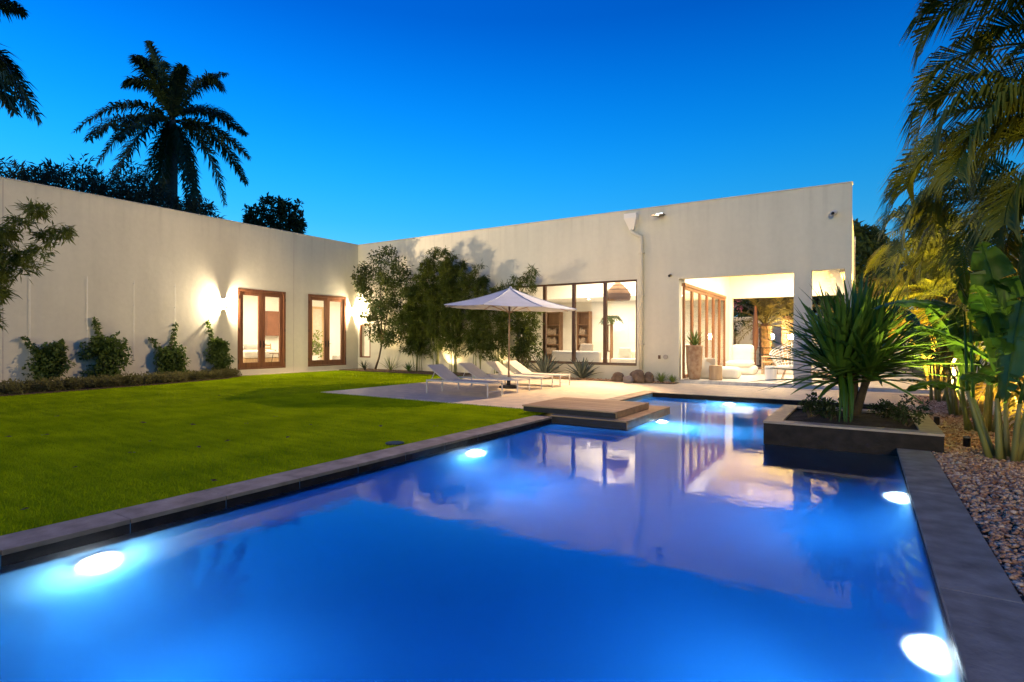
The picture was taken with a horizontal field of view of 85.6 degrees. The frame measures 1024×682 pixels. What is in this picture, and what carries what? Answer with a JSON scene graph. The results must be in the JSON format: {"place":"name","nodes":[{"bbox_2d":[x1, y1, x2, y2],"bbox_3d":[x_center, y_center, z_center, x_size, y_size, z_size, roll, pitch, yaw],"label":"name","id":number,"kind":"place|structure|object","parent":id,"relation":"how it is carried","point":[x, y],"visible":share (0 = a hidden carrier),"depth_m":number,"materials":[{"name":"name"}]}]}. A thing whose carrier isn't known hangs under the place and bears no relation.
{"place":"outdoors","nodes":[
{"label":"outdoors","id":0,"kind":"place"},
{"bbox_2d":[0,375,240,396],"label":"planting bed","id":1,"kind":"object","parent":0,"point":[79,389],"visible":0.27,"depth_m":15.11,"materials":[{"name":"brown soil"}]},
{"bbox_2d":[20,336,75,380],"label":"climbing plant","id":2,"kind":"object","parent":1,"relation":"on","point":[48,358],"visible":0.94,"depth_m":15.44,"materials":[{"name":"green plant"}]},
{"bbox_2d":[75,317,135,378],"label":"climbing plant","id":3,"kind":"object","parent":1,"relation":"on","point":[104,352],"visible":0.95,"depth_m":16.64,"materials":[{"name":"green plant"}]},
{"bbox_2d":[0,366,241,394],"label":"ground cover","id":4,"kind":"object","parent":1,"relation":"on","point":[37,385],"visible":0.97,"depth_m":15.24,"materials":[{"name":"green plant"}]},
{"bbox_2d":[148,322,190,373],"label":"climbing plant","id":5,"kind":"object","parent":1,"relation":"on","point":[171,357],"visible":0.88,"depth_m":18.23,"materials":[{"name":"green plant"}]},
{"bbox_2d":[203,320,233,370],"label":"climbing plant","id":6,"kind":"object","parent":1,"relation":"on","point":[219,357],"visible":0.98,"depth_m":19.55,"materials":[{"name":"green plant"}]},
{"bbox_2d":[0,370,544,535],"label":"lawn","id":7,"kind":"structure","parent":0,"point":[95,496],"depth_m":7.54,"materials":[{"name":"plant"}]},
{"bbox_2d":[0,196,78,333],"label":"tree","id":8,"kind":"object","parent":7,"relation":"on","point":[22,259],"visible":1,"depth_m":10.21,"materials":[{"name":"green plant"}]},
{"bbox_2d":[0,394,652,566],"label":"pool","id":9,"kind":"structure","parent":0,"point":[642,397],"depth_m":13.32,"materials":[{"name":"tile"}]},
{"bbox_2d":[412,450,429,459],"bbox_3d":[-1.129,1.419,6.856,0.005,0.085,0.320,0,0,32],"label":"skimmer mouth","id":10,"kind":"object","parent":9,"relation":"attached to","point":[420,454],"visible":0.64,"depth_m":6.85},
{"bbox_2d":[1,419,965,681],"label":"pool edge facing","id":11,"kind":"object","parent":9,"relation":"attached to","point":[89,539],"visible":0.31,"depth_m":4.52,"materials":[{"name":"stone"}]},
{"bbox_2d":[0,390,1023,681],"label":"pool coping","id":12,"kind":"object","parent":9,"relation":"on","point":[982,602],"visible":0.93,"depth_m":3.81,"materials":[{"name":"stone"}]},
{"bbox_2d":[653,393,880,408],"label":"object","id":13,"kind":"object","parent":9,"relation":"attached to","point":[759,400],"visible":0.36,"depth_m":13.28,"materials":[{"name":"stone"}]},
{"bbox_2d":[763,405,944,455],"bbox_3d":[5.051,2.079,8.295,2.041,1.982,2.396,0,0,32],"label":"planter box","id":14,"kind":"object","parent":9,"relation":"in","point":[868,432],"visible":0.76,"depth_m":7.45,"materials":[{"name":"stone"}]},
{"bbox_2d":[798,392,831,416],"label":"shrub","id":15,"kind":"object","parent":14,"relation":"in","point":[809,406],"visible":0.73,"depth_m":8.31,"materials":[{"name":"green plant"}]},
{"bbox_2d":[814,395,848,419],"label":"shrub","id":16,"kind":"object","parent":14,"relation":"in","point":[827,407],"visible":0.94,"depth_m":8.03,"materials":[{"name":"green plant"}]},
{"bbox_2d":[751,271,980,421],"bbox_3d":[5.135,0.128,8.295,3.016,2.417,3.068,0,0,32],"label":"strap leaf palm","id":17,"kind":"object","parent":14,"relation":"in","point":[852,340],"visible":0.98,"depth_m":7.97,"materials":[{"name":"plant"}]},
{"bbox_2d":[867,394,915,418],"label":"shrub","id":18,"kind":"object","parent":14,"relation":"in","point":[885,410],"visible":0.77,"depth_m":8.08,"materials":[{"name":"green plant"}]},
{"bbox_2d":[880,399,933,425],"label":"shrub","id":19,"kind":"object","parent":14,"relation":"in","point":[902,416],"visible":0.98,"depth_m":7.56,"materials":[{"name":"green plant"}]},
{"bbox_2d":[0,396,962,681],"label":"water","id":20,"kind":"structure","parent":0,"point":[700,540],"depth_m":3.40,"materials":[{"name":"liquid"}]},
{"bbox_2d":[0,0,1023,315],"label":"sky","id":21,"kind":"structure","parent":0,"point":[389,120],"materials":[{"name":"blue"}]},
{"bbox_2d":[242,369,957,416],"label":"patio","id":22,"kind":"structure","parent":0,"point":[464,393],"depth_m":14.39,"materials":[{"name":"stone"}]},
{"bbox_2d":[426,364,502,396],"bbox_3d":[-1.193,0.960,13.697,1.900,0.705,0.640,0,0,32],"label":"sun lounger","id":23,"kind":"object","parent":22,"relation":"on","point":[444,373],"visible":1,"depth_m":13.83,"materials":[{"name":"fabric"}]},
{"bbox_2d":[458,363,529,392],"bbox_3d":[-0.496,0.960,14.794,1.900,0.705,0.640,0,0,32],"label":"sun lounger","id":24,"kind":"object","parent":22,"relation":"on","point":[475,371],"visible":0.91,"depth_m":14.91,"materials":[{"name":"beige fabric"}]},
{"bbox_2d":[444,286,576,388],"bbox_3d":[-0.064,-0.110,15.539,3.571,2.847,3.574,0,0,42],"label":"patio umbrella","id":25,"kind":"object","parent":22,"relation":"on","point":[509,299],"visible":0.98,"depth_m":15.06,"materials":[{"name":"fabric"}]},
{"bbox_2d":[485,361,552,388],"bbox_3d":[0.186,0.960,15.830,1.900,0.705,0.640,0,0,33],"label":"sun lounger","id":26,"kind":"object","parent":22,"relation":"on","point":[500,368],"visible":0.89,"depth_m":15.96,"materials":[{"name":"beige fabric"}]},
{"bbox_2d":[505,311,544,368],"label":"leafy shrub","id":27,"kind":"object","parent":22,"relation":"on","point":[531,348],"visible":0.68,"depth_m":19.61,"materials":[{"name":"green plant"}]},
{"bbox_2d":[505,360,569,386],"bbox_3d":[0.751,0.960,16.644,1.900,0.705,0.640,0,0,32],"label":"sun lounger","id":28,"kind":"object","parent":22,"relation":"on","point":[519,367],"visible":0.84,"depth_m":16.73,"materials":[{"name":"beige fabric"}]},
{"bbox_2d":[522,397,669,429],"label":"step platform","id":29,"kind":"structure","parent":22,"relation":"on","point":[617,414],"depth_m":9.83,"materials":[{"name":"stone"}]},
{"bbox_2d":[549,376,675,382],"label":"gravel","id":30,"kind":"structure","parent":0,"point":[562,377],"depth_m":18.72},
{"bbox_2d":[757,366,948,394],"bbox_3d":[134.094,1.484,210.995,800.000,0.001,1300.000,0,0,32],"label":"ground","id":31,"kind":"structure","parent":0,"point":[916,371],"depth_m":26.16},
{"bbox_2d":[0,0,44,126],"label":"royal palm","id":32,"kind":"object","parent":31,"relation":"on","point":[10,74],"visible":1,"depth_m":20.07,"materials":[{"name":"green plant"}]},
{"bbox_2d":[0,156,78,189],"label":"background tree","id":33,"kind":"object","parent":31,"relation":"on","point":[43,177],"visible":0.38,"depth_m":21.77,"materials":[{"name":"green plant"}]},
{"bbox_2d":[19,153,156,204],"bbox_3d":[-18.095,-3.362,23.856,3.190,9.237,4.924,0,0,32],"label":"background tree","id":34,"kind":"object","parent":31,"relation":"on","point":[84,182],"visible":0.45,"depth_m":23.52,"materials":[{"name":"green plant"}]},
{"bbox_2d":[83,158,175,208],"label":"background tree","id":35,"kind":"object","parent":31,"relation":"on","point":[123,185],"visible":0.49,"depth_m":24.77,"materials":[{"name":"green plant"}]},
{"bbox_2d":[72,40,251,210],"bbox_3d":[-17.268,-6.862,28.311,4.017,16.222,9.475,0,0,26],"label":"royal palm","id":36,"kind":"object","parent":31,"relation":"on","point":[172,145],"visible":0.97,"depth_m":27.75,"materials":[{"name":"green plant"}]},
{"bbox_2d":[145,189,225,218],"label":"background tree","id":37,"kind":"object","parent":31,"relation":"on","point":[197,206],"visible":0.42,"depth_m":26.74,"materials":[{"name":"green plant"}]},
{"bbox_2d":[241,192,307,233],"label":"background tree","id":38,"kind":"object","parent":31,"relation":"on","point":[288,218],"visible":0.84,"depth_m":34.40,"materials":[{"name":"green plant"}]},
{"bbox_2d":[0,176,933,393],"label":"house","id":39,"kind":"structure","parent":31,"relation":"on","point":[715,257],"depth_m":18.59,"materials":[{"name":"paint"}]},
{"bbox_2d":[243,344,278,362],"bbox_3d":[-11.614,0.608,24.610,2.000,0.900,1.850,0,0,32],"label":"bed","id":40,"kind":"object","parent":39,"relation":"on","point":[250,352],"visible":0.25,"depth_m":24.20,"materials":[{"name":"fabric"}]},
{"bbox_2d":[238,288,285,369],"bbox_3d":[-9.680,-0.449,21.402,0.178,3.040,2.020,0,0,32],"label":"french door","id":41,"kind":"structure","parent":39,"relation":"in","point":[261,364],"depth_m":21.40,"materials":[{"name":"brown wood"}]},
{"bbox_2d":[265,311,278,335],"bbox_3d":[-11.897,-0.868,27.594,0.290,1.217,0.847,0,0,32],"label":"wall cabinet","id":42,"kind":"object","parent":39,"relation":"attached to","point":[271,323],"depth_m":27.34,"materials":[{"name":"wood"}]},
{"bbox_2d":[312,330,322,359],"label":"potted plant","id":43,"kind":"object","parent":39,"relation":"on","point":[316,356],"visible":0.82,"depth_m":28.13,"materials":[{"name":"green plant"}]},
{"bbox_2d":[312,306,323,359],"bbox_3d":[-10.532,-0.400,29.931,0.090,2.900,0.848,0,0,32],"label":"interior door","id":44,"kind":"structure","parent":39,"relation":"attached to","point":[318,318],"depth_m":29.97,"materials":[{"name":"white wood"}]},
{"bbox_2d":[308,294,345,366],"bbox_3d":[-8.028,-0.449,24.001,0.178,3.040,2.020,0,0,32],"label":"french door","id":45,"kind":"structure","parent":39,"relation":"in","point":[326,361],"depth_m":24.00,"materials":[{"name":"brown wood"}]},
{"bbox_2d":[360,324,369,357],"bbox_3d":[-6.650,-0.007,25.229,0.710,1.520,0.090,0,0,32],"label":"small window","id":46,"kind":"structure","parent":39,"relation":"in","point":[361,325],"depth_m":25.36,"materials":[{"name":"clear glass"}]},
{"bbox_2d":[547,312,562,360],"bbox_3d":[2.088,-0.128,28.064,0.922,2.650,0.350,0,0,32],"label":"bookcase","id":47,"kind":"object","parent":39,"relation":"on","point":[554,331],"visible":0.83,"depth_m":28.07,"materials":[{"name":"brown wood"}]},
{"bbox_2d":[516,279,636,364],"bbox_3d":[2.192,-0.637,19.645,4.720,2.835,0.110,0,0,32],"label":"picture window","id":48,"kind":"structure","parent":39,"relation":"in","point":[605,283],"depth_m":19.57,"materials":[{"name":"wood"}]},
{"bbox_2d":[552,351,608,361],"bbox_3d":[2.564,0.789,20.646,1.950,0.850,1.000,0,0,32],"label":"sofa","id":49,"kind":"object","parent":39,"relation":"on","point":[593,356],"visible":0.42,"depth_m":20.12,"materials":[{"name":"beige fabric"}]},
{"bbox_2d":[580,344,592,350],"bbox_3d":[2.755,0.336,20.430,0.480,0.480,0.140,0,-14,21],"label":"cushion","id":50,"kind":"object","parent":49,"relation":"on","point":[586,347],"visible":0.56,"depth_m":20.38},
{"bbox_2d":[576,311,591,350],"bbox_3d":[3.546,-0.121,27.137,0.675,2.650,0.350,0,0,32],"label":"bookcase","id":51,"kind":"object","parent":39,"relation":"on","point":[584,328],"visible":0.61,"depth_m":27.16,"materials":[{"name":"brown wood"}]},
{"bbox_2d":[599,315,623,361],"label":"indoor palm","id":52,"kind":"object","parent":39,"relation":"on","point":[611,318],"visible":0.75,"depth_m":25.03,"materials":[{"name":"green plant"}]},
{"bbox_2d":[608,282,630,300],"bbox_3d":[3.971,-2.225,20.700,0.969,1.412,0.971,0,0,32],"label":"pendant lamp","id":53,"kind":"object","parent":39,"relation":"hanging from","point":[618,291],"visible":0.91,"depth_m":20.36,"materials":[{"name":"wicker"}]},
{"bbox_2d":[611,351,635,362],"bbox_3d":[4.357,0.796,20.336,1.250,0.850,1.000,0,0,32],"label":"sofa","id":54,"kind":"object","parent":39,"relation":"on","point":[624,360],"visible":0.22,"depth_m":20.06,"materials":[{"name":"beige fabric"}]},
{"bbox_2d":[619,348,631,357],"bbox_3d":[4.222,0.500,20.540,0.140,0.520,0.520,-22,14,-38],"label":"cushion","id":55,"kind":"object","parent":54,"relation":"on","point":[625,352],"visible":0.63,"depth_m":20.44,"materials":[{"name":"beige fabric"}]},
{"bbox_2d":[624,213,644,370],"bbox_3d":[4.017,-1.448,18.206,0.630,5.486,0.260,0,0,32],"label":"downspout","id":56,"kind":"object","parent":39,"relation":"attached to","point":[631,220],"visible":0.91,"depth_m":18.08,"materials":[{"name":"white paint"}]},
{"bbox_2d":[682,286,692,378],"bbox_3d":[5.798,-0.279,18.265,0.070,2.980,1.030,0,0,32],"label":"folding door","id":57,"kind":"structure","parent":39,"relation":"in","point":[684,288],"depth_m":17.84,"materials":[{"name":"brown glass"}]},
{"bbox_2d":[685,345,702,379],"bbox_3d":[5.859,0.682,17.782,0.550,1.100,0.550,0,0,32],"label":"tall planter","id":58,"kind":"object","parent":39,"relation":"on","point":[694,354],"visible":1,"depth_m":17.59,"materials":[{"name":"stone"}]},
{"bbox_2d":[686,329,708,344],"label":"potted plant","id":59,"kind":"object","parent":58,"relation":"on","point":[695,340],"visible":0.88,"depth_m":17.71,"materials":[{"name":"green plant"}]},
{"bbox_2d":[693,289,700,344],"bbox_3d":[6.361,-0.279,19.151,0.070,2.980,1.030,0,0,32],"label":"folding door","id":60,"kind":"structure","parent":39,"relation":"in","point":[698,292],"depth_m":19.50,"materials":[{"name":"brown wood"}]},
{"bbox_2d":[700,291,707,357],"bbox_3d":[6.924,-0.279,20.037,0.070,2.980,1.030,0,0,32],"label":"folding door","id":61,"kind":"structure","parent":39,"relation":"in","point":[702,293],"depth_m":20.41,"materials":[{"name":"brown wood"}]},
{"bbox_2d":[700,358,715,378],"bbox_3d":[6.459,0.893,18.289,0.800,0.680,0.800,0,0,32],"label":"beanbag","id":62,"kind":"object","parent":39,"relation":"on","point":[706,362],"visible":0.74,"depth_m":18.02,"materials":[{"name":"grey fabric"}]},
{"bbox_2d":[707,293,713,357],"bbox_3d":[7.488,-0.279,20.923,0.070,2.980,1.030,0,0,32],"label":"folding door","id":63,"kind":"structure","parent":39,"relation":"in","point":[709,295],"depth_m":21.27,"materials":[{"name":"brown wood"}]},
{"bbox_2d":[709,365,721,379],"bbox_3d":[6.453,1.004,17.523,0.400,0.460,0.394,0,0,32],"label":"stool","id":64,"kind":"object","parent":39,"relation":"on","point":[715,372],"visible":0.99,"depth_m":17.36,"materials":[{"name":"brown wood"}]},
{"bbox_2d":[714,295,719,364],"bbox_3d":[8.051,-0.279,21.810,0.070,2.980,1.030,0,0,32],"label":"folding door","id":65,"kind":"structure","parent":39,"relation":"in","point":[715,297],"depth_m":22.15,"materials":[{"name":"brown wood"}]},
{"bbox_2d":[720,297,725,365],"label":"folding door","id":66,"kind":"structure","parent":39,"relation":"in","point":[723,299],"depth_m":23.05,"materials":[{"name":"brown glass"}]},
{"bbox_2d":[722,366,740,378],"bbox_3d":[7.198,1.055,18.412,0.720,0.420,0.700,0,0,32],"label":"ottoman","id":67,"kind":"object","parent":39,"relation":"on","point":[729,372],"visible":0.63,"depth_m":18.09,"materials":[{"name":"beige fabric"}]},
{"bbox_2d":[726,344,757,374],"bbox_3d":[8.597,0.700,20.752,1.050,1.130,1.150,0,0,32],"label":"lounge chair","id":68,"kind":"object","parent":39,"relation":"on","point":[743,358],"visible":0.82,"depth_m":20.74,"materials":[{"name":"beige fabric"}]},
{"bbox_2d":[752,306,760,368],"bbox_3d":[10.757,-0.166,24.444,0.500,2.800,0.500,0,0,32],"label":"closed umbrella","id":69,"kind":"object","parent":39,"relation":"on","point":[755,333],"visible":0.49,"depth_m":24.37,"materials":[{"name":"fabric"}]},
{"bbox_2d":[761,349,779,373],"bbox_3d":[9.651,0.762,20.644,0.564,0.954,0.484,0,0,32],"label":"dining chair","id":70,"kind":"object","parent":39,"relation":"on","point":[763,361],"visible":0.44,"depth_m":20.60,"materials":[{"name":"brown wood"}]},
{"bbox_2d":[765,366,776,380],"bbox_3d":[8.076,1.010,17.261,0.360,0.460,0.355,0,0,32],"label":"stool","id":71,"kind":"object","parent":39,"relation":"on","point":[770,374],"visible":0.91,"depth_m":17.12,"materials":[{"name":"white paint"}]},
{"bbox_2d":[769,342,792,378],"bbox_3d":[9.004,0.602,17.784,1.176,1.293,1.274,0,0,-26],"label":"wicker chair","id":72,"kind":"object","parent":39,"relation":"on","point":[789,366],"visible":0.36,"depth_m":18.12,"materials":[{"name":"wicker"}]},
{"bbox_2d":[756,347,939,371],"bbox_3d":[13.148,0.772,24.346,10.120,0.940,0.040,0,0,32],"label":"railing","id":73,"kind":"object","parent":39,"relation":"on","point":[792,362],"visible":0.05,"depth_m":25.20,"materials":[{"name":"metal"}]},
{"bbox_2d":[339,368,677,383],"bbox_3d":[-1.125,1.347,20.855,14.420,0.150,1.295,0,0,32],"label":"planting bed","id":74,"kind":"object","parent":31,"relation":"on","point":[406,371],"visible":0.25,"depth_m":22.55,"materials":[{"name":"brown soil"}]},
{"bbox_2d":[350,244,424,368],"bbox_3d":[-5.268,-1.451,23.222,4.080,5.339,1.972,0,0,32],"label":"tree","id":75,"kind":"object","parent":74,"relation":"on","point":[385,336],"visible":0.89,"depth_m":23.13,"materials":[{"name":"green plant"}]},
{"bbox_2d":[394,267,430,370],"bbox_3d":[-3.965,-0.946,22.687,1.850,4.411,1.588,0,0,2],"label":"bamboo clump","id":76,"kind":"object","parent":74,"relation":"on","point":[412,340],"visible":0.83,"depth_m":22.44,"materials":[{"name":"green plant"}]},
{"bbox_2d":[412,246,456,371],"bbox_3d":[-2.971,-1.248,22.031,2.302,5.025,1.479,0,0,32],"label":"bamboo clump","id":77,"kind":"object","parent":74,"relation":"on","point":[432,308],"visible":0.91,"depth_m":21.94,"materials":[{"name":"green plant"}]},
{"bbox_2d":[433,246,471,372],"bbox_3d":[-2.268,-1.261,21.607,2.107,5.058,1.626,0,0,32],"label":"bamboo clump","id":78,"kind":"object","parent":74,"relation":"on","point":[453,323],"visible":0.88,"depth_m":21.41,"materials":[{"name":"green plant"}]},
{"bbox_2d":[456,260,495,368],"bbox_3d":[-1.166,-0.939,20.972,1.920,4.423,1.538,0,0,32],"label":"bamboo clump","id":79,"kind":"object","parent":74,"relation":"on","point":[473,316],"visible":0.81,"depth_m":20.85,"materials":[{"name":"green plant"}]},
{"bbox_2d":[478,280,520,373],"bbox_3d":[-0.410,-0.555,20.244,1.961,3.664,1.344,0,0,60],"label":"bamboo clump","id":80,"kind":"object","parent":74,"relation":"on","point":[500,335],"visible":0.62,"depth_m":20.36,"materials":[{"name":"green plant"}]},
{"bbox_2d":[508,265,542,369],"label":"bamboo clump","id":81,"kind":"object","parent":74,"relation":"on","point":[518,285],"visible":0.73,"depth_m":19.65,"materials":[{"name":"green plant"}]},
{"bbox_2d":[524,352,566,372],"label":"agave plant","id":82,"kind":"object","parent":74,"relation":"on","point":[546,366],"visible":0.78,"depth_m":19.23,"materials":[{"name":"green plant"}]},
{"bbox_2d":[564,356,601,378],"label":"agave plant","id":83,"kind":"object","parent":74,"relation":"on","point":[581,371],"visible":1,"depth_m":18.78,"materials":[{"name":"green plant"}]},
{"bbox_2d":[611,372,623,381],"bbox_3d":[3.468,1.198,18.099,0.420,0.370,0.300,0,0,24],"label":"rock","id":84,"kind":"object","parent":74,"relation":"on","point":[617,376],"visible":0.88,"depth_m":17.98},
{"bbox_2d":[629,369,644,382],"bbox_3d":[3.974,1.129,17.531,0.396,0.459,0.431,0,0,-18],"label":"rock","id":85,"kind":"object","parent":74,"relation":"on","point":[637,375],"visible":0.86,"depth_m":17.38,"materials":[{"name":"stone"}]},
{"bbox_2d":[644,372,653,382],"bbox_3d":[4.308,1.180,17.541,0.404,0.428,0.328,0,0,32],"label":"rock","id":86,"kind":"object","parent":74,"relation":"on","point":[649,377],"visible":0.77,"depth_m":17.42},
{"bbox_2d":[733,299,746,344],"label":"flowering shrub","id":87,"kind":"object","parent":31,"relation":"on","point":[741,314],"visible":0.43,"depth_m":26.89,"materials":[{"name":"green plant"}]},
{"bbox_2d":[733,298,783,316],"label":"background tree","id":88,"kind":"object","parent":31,"relation":"on","point":[745,303],"visible":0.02,"depth_m":34.72,"materials":[{"name":"green plant"}]},
{"bbox_2d":[733,297,812,366],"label":"date palm","id":89,"kind":"object","parent":31,"relation":"on","point":[765,331],"visible":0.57,"depth_m":26.83,"materials":[{"name":"green plant"}]},
{"bbox_2d":[733,295,833,316],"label":"background tree","id":90,"kind":"object","parent":31,"relation":"on","point":[816,302],"visible":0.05,"depth_m":34.31,"materials":[{"name":"green plant"}]},
{"bbox_2d":[740,297,833,364],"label":"date palm","id":91,"kind":"object","parent":31,"relation":"on","point":[782,311],"visible":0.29,"depth_m":27.69,"materials":[{"name":"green plant"}]},
{"bbox_2d":[819,218,908,316],"bbox_3d":[17.857,-2.413,27.892,3.722,7.593,4.249,0,0,-24],"label":"background tree","id":92,"kind":"object","parent":31,"relation":"on","point":[867,245],"visible":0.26,"depth_m":27.09,"materials":[{"name":"green plant"}]},
{"bbox_2d":[831,276,900,312],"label":"date palm","id":93,"kind":"object","parent":31,"relation":"on","point":[878,291],"visible":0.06,"depth_m":25.58,"materials":[{"name":"green plant"}]},
{"bbox_2d":[863,252,967,374],"bbox_3d":[16.584,-1.270,21.806,5.093,5.272,5.587,0,0,32],"label":"areca palm","id":94,"kind":"object","parent":31,"relation":"on","point":[901,293],"visible":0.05,"depth_m":22.46,"materials":[{"name":"green plant"}]},
{"bbox_2d":[864,212,971,381],"bbox_3d":[13.224,-1.383,17.100,5.136,5.499,4.400,0,0,32],"label":"areca palm","id":95,"kind":"object","parent":31,"relation":"on","point":[923,285],"visible":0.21,"depth_m":17.07,"materials":[{"name":"green plant"}]},
{"bbox_2d":[897,187,963,304],"bbox_3d":[24.199,-3.806,32.101,4.741,10.381,3.954,0,0,32],"label":"background tree","id":96,"kind":"object","parent":31,"relation":"on","point":[949,217],"visible":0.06,"depth_m":31.48,"materials":[{"name":"green plant"}]},
{"bbox_2d":[867,204,1023,417],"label":"areca palm","id":97,"kind":"object","parent":31,"relation":"on","point":[981,397],"visible":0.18,"depth_m":9.75,"materials":[{"name":"green plant"}]},
{"bbox_2d":[876,0,1023,247],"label":"areca palm","id":98,"kind":"object","parent":31,"relation":"on","point":[1002,101],"visible":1,"depth_m":4.86,"materials":[{"name":"green plant"}]},
{"bbox_2d":[876,129,1023,428],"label":"areca palm","id":99,"kind":"object","parent":31,"relation":"on","point":[1009,245],"visible":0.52,"depth_m":6.88,"materials":[{"name":"green plant"}]},
{"bbox_2d":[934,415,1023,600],"bbox_3d":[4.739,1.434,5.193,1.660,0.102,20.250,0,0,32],"label":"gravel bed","id":100,"kind":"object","parent":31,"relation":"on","point":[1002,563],"depth_m":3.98,"materials":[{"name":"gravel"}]},
{"bbox_2d":[897,308,955,401],"bbox_3d":[9.722,0.305,12.951,1.948,2.182,1.529,0,0,9],"label":"banana plant","id":101,"kind":"object","parent":100,"relation":"on","point":[937,395],"visible":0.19,"depth_m":12.65,"materials":[{"name":"green plant"}]},
{"bbox_2d":[900,298,986,415],"bbox_3d":[8.195,0.311,10.263,2.536,2.171,1.277,0,0,7],"label":"banana plant","id":102,"kind":"object","parent":100,"relation":"on","point":[952,402],"visible":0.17,"depth_m":10.10,"materials":[{"name":"green plant"}]},
{"bbox_2d":[872,236,1023,461],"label":"banana plant","id":103,"kind":"object","parent":100,"relation":"on","point":[995,308],"visible":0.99,"depth_m":6.17,"materials":[{"name":"green plant"}]},
{"bbox_2d":[899,304,997,432],"bbox_3d":[7.001,0.170,8.107,2.336,2.458,1.427,0,0,-15],"label":"banana plant","id":104,"kind":"object","parent":100,"relation":"on","point":[955,328],"visible":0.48,"depth_m":8.23,"materials":[{"name":"green plant"}]},
{"bbox_2d":[951,348,1023,426],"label":"garden wall","id":105,"kind":"structure","parent":31,"relation":"on","point":[1013,410],"depth_m":10.41,"materials":[{"name":"paint"}]},
{"bbox_2d":[733,316,985,368],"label":"boundary wall","id":106,"kind":"structure","parent":0,"point":[777,338],"depth_m":32.32,"materials":[{"name":"paint"}]},
{"bbox_2d":[891,395,1013,432],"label":"gravel","id":107,"kind":"structure","parent":0,"point":[940,410],"depth_m":10.20,"materials":[{"name":"gravel"}]},
{"bbox_2d":[932,428,1023,602],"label":"gravel","id":108,"kind":"structure","parent":0,"point":[1005,502],"depth_m":5.01,"materials":[{"name":"gravel"}]},
{"bbox_2d":[963,436,970,446],"bbox_3d":[5.821,1.311,7.080,0.082,0.187,0.104,0,0,32],"label":"garden uplight","id":109,"kind":"object","parent":108,"relation":"on","point":[966,441],"visible":0.93,"depth_m":7.06,"materials":[{"name":"metal"}]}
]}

